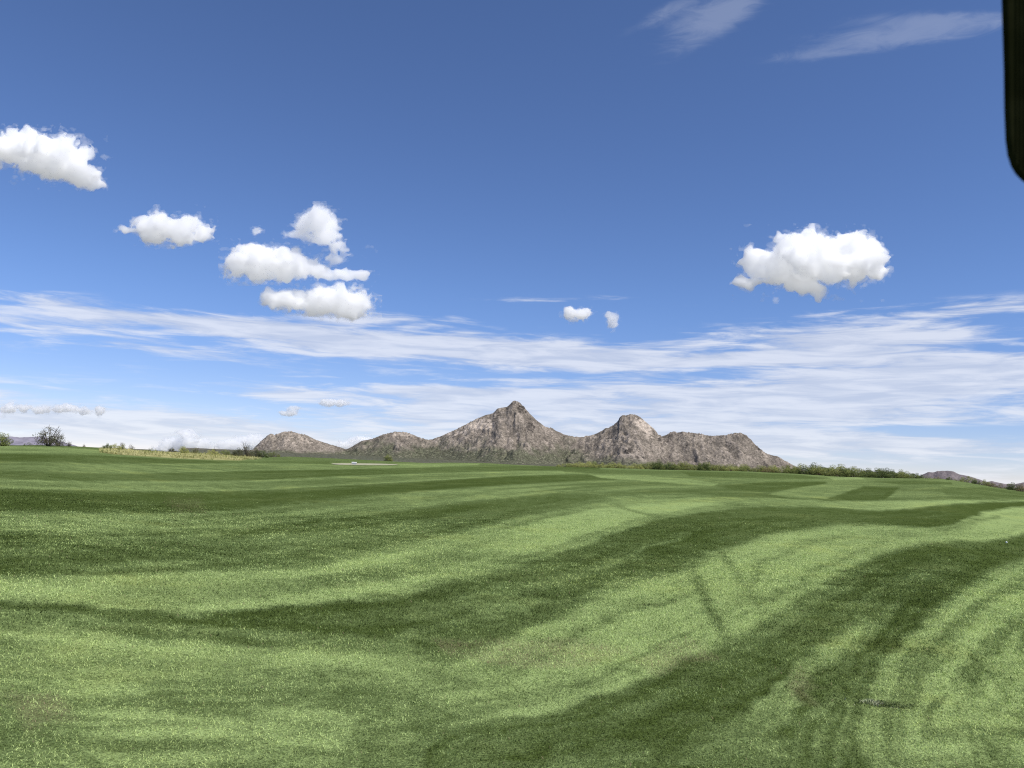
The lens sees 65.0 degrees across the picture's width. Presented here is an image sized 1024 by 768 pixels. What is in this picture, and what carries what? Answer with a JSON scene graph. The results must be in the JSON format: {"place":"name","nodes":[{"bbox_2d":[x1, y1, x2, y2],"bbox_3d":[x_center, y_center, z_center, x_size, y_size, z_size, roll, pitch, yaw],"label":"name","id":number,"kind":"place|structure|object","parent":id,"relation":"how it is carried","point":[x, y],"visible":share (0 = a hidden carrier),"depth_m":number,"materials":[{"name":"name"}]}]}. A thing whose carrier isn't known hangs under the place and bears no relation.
{"place":"outdoors","nodes":[
{"label":"outdoors","id":0,"kind":"place"},
{"bbox_2d":[0,436,75,445],"bbox_3d":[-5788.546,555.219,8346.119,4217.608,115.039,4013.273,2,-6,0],"label":"hills","id":1,"kind":"structure","parent":0,"point":[22,440],"depth_m":9290.72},
{"bbox_2d":[98,447,260,459],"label":"dry grass","id":2,"kind":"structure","parent":0,"point":[113,451],"depth_m":73.79,"materials":[{"name":"beige plant"}]},
{"bbox_2d":[0,445,1023,767],"bbox_3d":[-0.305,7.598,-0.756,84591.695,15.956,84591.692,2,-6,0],"label":"ground","id":3,"kind":"structure","parent":0,"point":[316,483],"depth_m":7.77,"materials":[{"name":"green plant"}]},
{"bbox_2d":[0,432,13,445],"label":"bush","id":4,"kind":"object","parent":3,"relation":"on","point":[3,442],"visible":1,"depth_m":58.95,"materials":[{"name":"green plant"}]},
{"bbox_2d":[32,426,67,446],"bbox_3d":[-35.866,4.023,62.480,2.535,1.866,2.253,5,-6,-26],"label":"bush","id":5,"kind":"object","parent":3,"relation":"on","point":[52,439],"visible":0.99,"depth_m":62.37,"materials":[{"name":"green plant"}]},
{"bbox_2d":[54,430,64,445],"bbox_3d":[-36.450,4.356,64.671,1.356,1.476,1.261,0,-6,24],"label":"bush","id":6,"kind":"object","parent":3,"relation":"on","point":[62,442],"visible":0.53,"depth_m":64.57,"materials":[{"name":"green plant"}]},
{"bbox_2d":[108,443,121,449],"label":"bush","id":7,"kind":"object","parent":3,"relation":"on","point":[117,448],"visible":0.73,"depth_m":74.11,"materials":[{"name":"green plant"}]},
{"bbox_2d":[178,445,188,452],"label":"bush","id":8,"kind":"object","parent":3,"relation":"on","point":[183,450],"visible":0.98,"depth_m":92.58,"materials":[{"name":"green plant"}]},
{"bbox_2d":[207,449,218,454],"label":"bush","id":9,"kind":"object","parent":3,"relation":"on","point":[208,452],"visible":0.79,"depth_m":96.96,"materials":[{"name":"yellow plant"}]},
{"bbox_2d":[220,450,230,454],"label":"bush","id":10,"kind":"object","parent":3,"relation":"on","point":[225,453],"visible":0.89,"depth_m":107.62,"materials":[{"name":"green plant"}]},
{"bbox_2d":[231,447,244,455],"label":"bush","id":11,"kind":"object","parent":3,"relation":"on","point":[236,453],"visible":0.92,"depth_m":110.29,"materials":[{"name":"green plant"}]},
{"bbox_2d":[240,443,255,456],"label":"bush","id":12,"kind":"object","parent":3,"relation":"on","point":[246,452],"visible":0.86,"depth_m":112.13,"materials":[{"name":"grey plant"}]},
{"bbox_2d":[249,448,261,456],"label":"bush","id":13,"kind":"object","parent":3,"relation":"on","point":[256,451],"visible":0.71,"depth_m":115.37,"materials":[{"name":"green plant"}]},
{"bbox_2d":[257,450,268,457],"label":"bush","id":14,"kind":"object","parent":3,"relation":"on","point":[264,455],"visible":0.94,"depth_m":115.43,"materials":[{"name":"green plant"}]},
{"bbox_2d":[268,451,280,456],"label":"bush","id":15,"kind":"object","parent":3,"relation":"on","point":[273,454],"visible":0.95,"depth_m":127.39,"materials":[{"name":"green plant"}]},
{"bbox_2d":[333,463,396,464],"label":"sand bunker","id":16,"kind":"object","parent":3,"relation":"on","point":[361,464],"visible":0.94,"depth_m":93.41},
{"bbox_2d":[383,454,392,460],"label":"bush","id":17,"kind":"object","parent":3,"relation":"on","point":[387,458],"visible":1,"depth_m":142.25,"materials":[{"name":"green plant"}]},
{"bbox_2d":[642,462,654,468],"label":"bush","id":18,"kind":"object","parent":3,"relation":"on","point":[644,465],"visible":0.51,"depth_m":148.83,"materials":[{"name":"green plant"}]},
{"bbox_2d":[653,459,663,469],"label":"bush","id":19,"kind":"object","parent":3,"relation":"on","point":[659,465],"visible":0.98,"depth_m":143.61,"materials":[{"name":"green plant"}]},
{"bbox_2d":[663,462,676,469],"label":"bush","id":20,"kind":"object","parent":3,"relation":"on","point":[669,465],"visible":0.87,"depth_m":144.07,"materials":[{"name":"green plant"}]},
{"bbox_2d":[683,463,695,469],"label":"bush","id":21,"kind":"object","parent":3,"relation":"on","point":[689,467],"visible":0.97,"depth_m":141.90,"materials":[{"name":"green plant"}]},
{"bbox_2d":[697,462,709,469],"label":"bush","id":22,"kind":"object","parent":3,"relation":"on","point":[706,467],"visible":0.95,"depth_m":141.90,"materials":[{"name":"green plant"}]},
{"bbox_2d":[709,465,723,470],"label":"bush","id":23,"kind":"object","parent":3,"relation":"on","point":[716,469],"visible":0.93,"depth_m":142.28,"materials":[{"name":"green plant"}]},
{"bbox_2d":[724,466,737,470],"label":"bush","id":24,"kind":"object","parent":3,"relation":"on","point":[732,468],"visible":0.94,"depth_m":141.33,"materials":[{"name":"green plant"}]},
{"bbox_2d":[751,465,765,471],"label":"bush","id":25,"kind":"object","parent":3,"relation":"on","point":[760,467],"visible":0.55,"depth_m":143.53,"materials":[{"name":"green plant"}]},
{"bbox_2d":[770,467,787,472],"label":"bush","id":26,"kind":"object","parent":3,"relation":"on","point":[776,469],"visible":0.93,"depth_m":136.04,"materials":[{"name":"green plant"}]},
{"bbox_2d":[777,465,797,472],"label":"bush","id":27,"kind":"object","parent":3,"relation":"on","point":[788,466],"visible":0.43,"depth_m":139.28,"materials":[{"name":"green plant"}]},
{"bbox_2d":[789,467,800,473],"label":"bush","id":28,"kind":"object","parent":3,"relation":"on","point":[794,470],"visible":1,"depth_m":133.38,"materials":[{"name":"green plant"}]},
{"bbox_2d":[792,463,809,472],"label":"bush","id":29,"kind":"object","parent":3,"relation":"on","point":[798,466],"visible":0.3,"depth_m":138.60,"materials":[{"name":"green plant"}]},
{"bbox_2d":[795,467,812,474],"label":"bush","id":30,"kind":"object","parent":3,"relation":"on","point":[806,470],"visible":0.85,"depth_m":132.51,"materials":[{"name":"green plant"}]},
{"bbox_2d":[806,465,822,474],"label":"bush","id":31,"kind":"object","parent":3,"relation":"on","point":[813,468],"visible":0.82,"depth_m":131.33,"materials":[{"name":"green plant"}]},
{"bbox_2d":[808,462,824,468],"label":"bush","id":32,"kind":"object","parent":3,"relation":"on","point":[812,464],"visible":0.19,"depth_m":136.75,"materials":[{"name":"green plant"}]},
{"bbox_2d":[811,466,826,474],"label":"bush","id":33,"kind":"object","parent":3,"relation":"on","point":[818,469],"visible":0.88,"depth_m":130.55,"materials":[{"name":"green plant"}]},
{"bbox_2d":[822,468,838,475],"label":"bush","id":34,"kind":"object","parent":3,"relation":"on","point":[825,473],"visible":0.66,"depth_m":127.50,"materials":[{"name":"green plant"}]},
{"bbox_2d":[826,468,849,476],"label":"bush","id":35,"kind":"object","parent":3,"relation":"on","point":[830,473],"visible":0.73,"depth_m":126.22,"materials":[{"name":"green plant"}]},
{"bbox_2d":[826,464,849,472],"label":"bush","id":36,"kind":"object","parent":3,"relation":"on","point":[841,467],"visible":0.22,"depth_m":131.44,"materials":[{"name":"green plant"}]},
{"bbox_2d":[839,468,856,476],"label":"bush","id":37,"kind":"object","parent":3,"relation":"on","point":[851,471],"visible":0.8,"depth_m":124.75,"materials":[{"name":"green plant"}]},
{"bbox_2d":[840,468,866,476],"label":"bush","id":38,"kind":"object","parent":3,"relation":"on","point":[856,472],"visible":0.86,"depth_m":123.45,"materials":[{"name":"green plant"}]},
{"bbox_2d":[842,466,868,476],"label":"bush","id":39,"kind":"object","parent":3,"relation":"on","point":[858,469],"visible":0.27,"depth_m":127.83,"materials":[{"name":"green plant"}]},
{"bbox_2d":[858,472,876,477],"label":"bush","id":40,"kind":"object","parent":3,"relation":"on","point":[862,474],"visible":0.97,"depth_m":120.12,"materials":[{"name":"green plant"}]},
{"bbox_2d":[844,698,931,711],"bbox_3d":[2.555,2.165,5.440,0.524,0.052,0.261,2,-6,0],"label":"grass tuft","id":41,"kind":"object","parent":3,"relation":"on","point":[883,703],"visible":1,"depth_m":5.44,"materials":[{"name":"green plant"}]},
{"bbox_2d":[880,468,896,477],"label":"bush","id":42,"kind":"object","parent":3,"relation":"on","point":[887,471],"visible":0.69,"depth_m":117.55,"materials":[{"name":"green plant"}]},
{"bbox_2d":[884,472,901,477],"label":"bush","id":43,"kind":"object","parent":3,"relation":"on","point":[893,476],"visible":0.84,"depth_m":115.32,"materials":[{"name":"green plant"}]},
{"bbox_2d":[895,470,910,475],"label":"bush","id":44,"kind":"object","parent":3,"relation":"on","point":[902,471],"visible":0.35,"depth_m":117.68,"materials":[{"name":"green plant"}]},
{"bbox_2d":[959,476,974,482],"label":"bush","id":45,"kind":"object","parent":3,"relation":"on","point":[967,481],"visible":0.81,"depth_m":95.24,"materials":[{"name":"green plant"}]},
{"bbox_2d":[978,479,989,485],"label":"bush","id":46,"kind":"object","parent":3,"relation":"on","point":[983,482],"visible":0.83,"depth_m":89.84,"materials":[{"name":"green plant"}]},
{"bbox_2d":[1005,482,1020,489],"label":"bush","id":47,"kind":"object","parent":3,"relation":"on","point":[1009,487],"visible":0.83,"depth_m":81.85,"materials":[{"name":"green plant"}]},
{"bbox_2d":[1016,484,1023,491],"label":"bush","id":48,"kind":"object","parent":3,"relation":"on","point":[1021,489],"visible":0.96,"depth_m":79.67,"materials":[{"name":"plant"}]},
{"bbox_2d":[0,0,1023,483],"label":"sky","id":49,"kind":"structure","parent":0,"point":[795,228],"materials":[{"name":"blue"}]},
{"bbox_2d":[181,401,843,476],"bbox_3d":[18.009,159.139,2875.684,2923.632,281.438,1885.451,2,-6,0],"label":"mountains","id":50,"kind":"structure","parent":0,"point":[515,433],"depth_m":3228.81,"materials":[{"name":"grey stone"}]},
{"bbox_2d":[921,471,1023,487],"bbox_3d":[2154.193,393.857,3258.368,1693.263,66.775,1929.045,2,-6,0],"label":"hills","id":51,"kind":"structure","parent":0,"point":[945,475],"depth_m":3725.89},
{"bbox_2d":[1002,0,1023,181],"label":"hanging panel","id":52,"kind":"object","parent":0,"point":[1013,33],"visible":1,"depth_m":0.50,"materials":[{"name":"plastic"}]}
]}

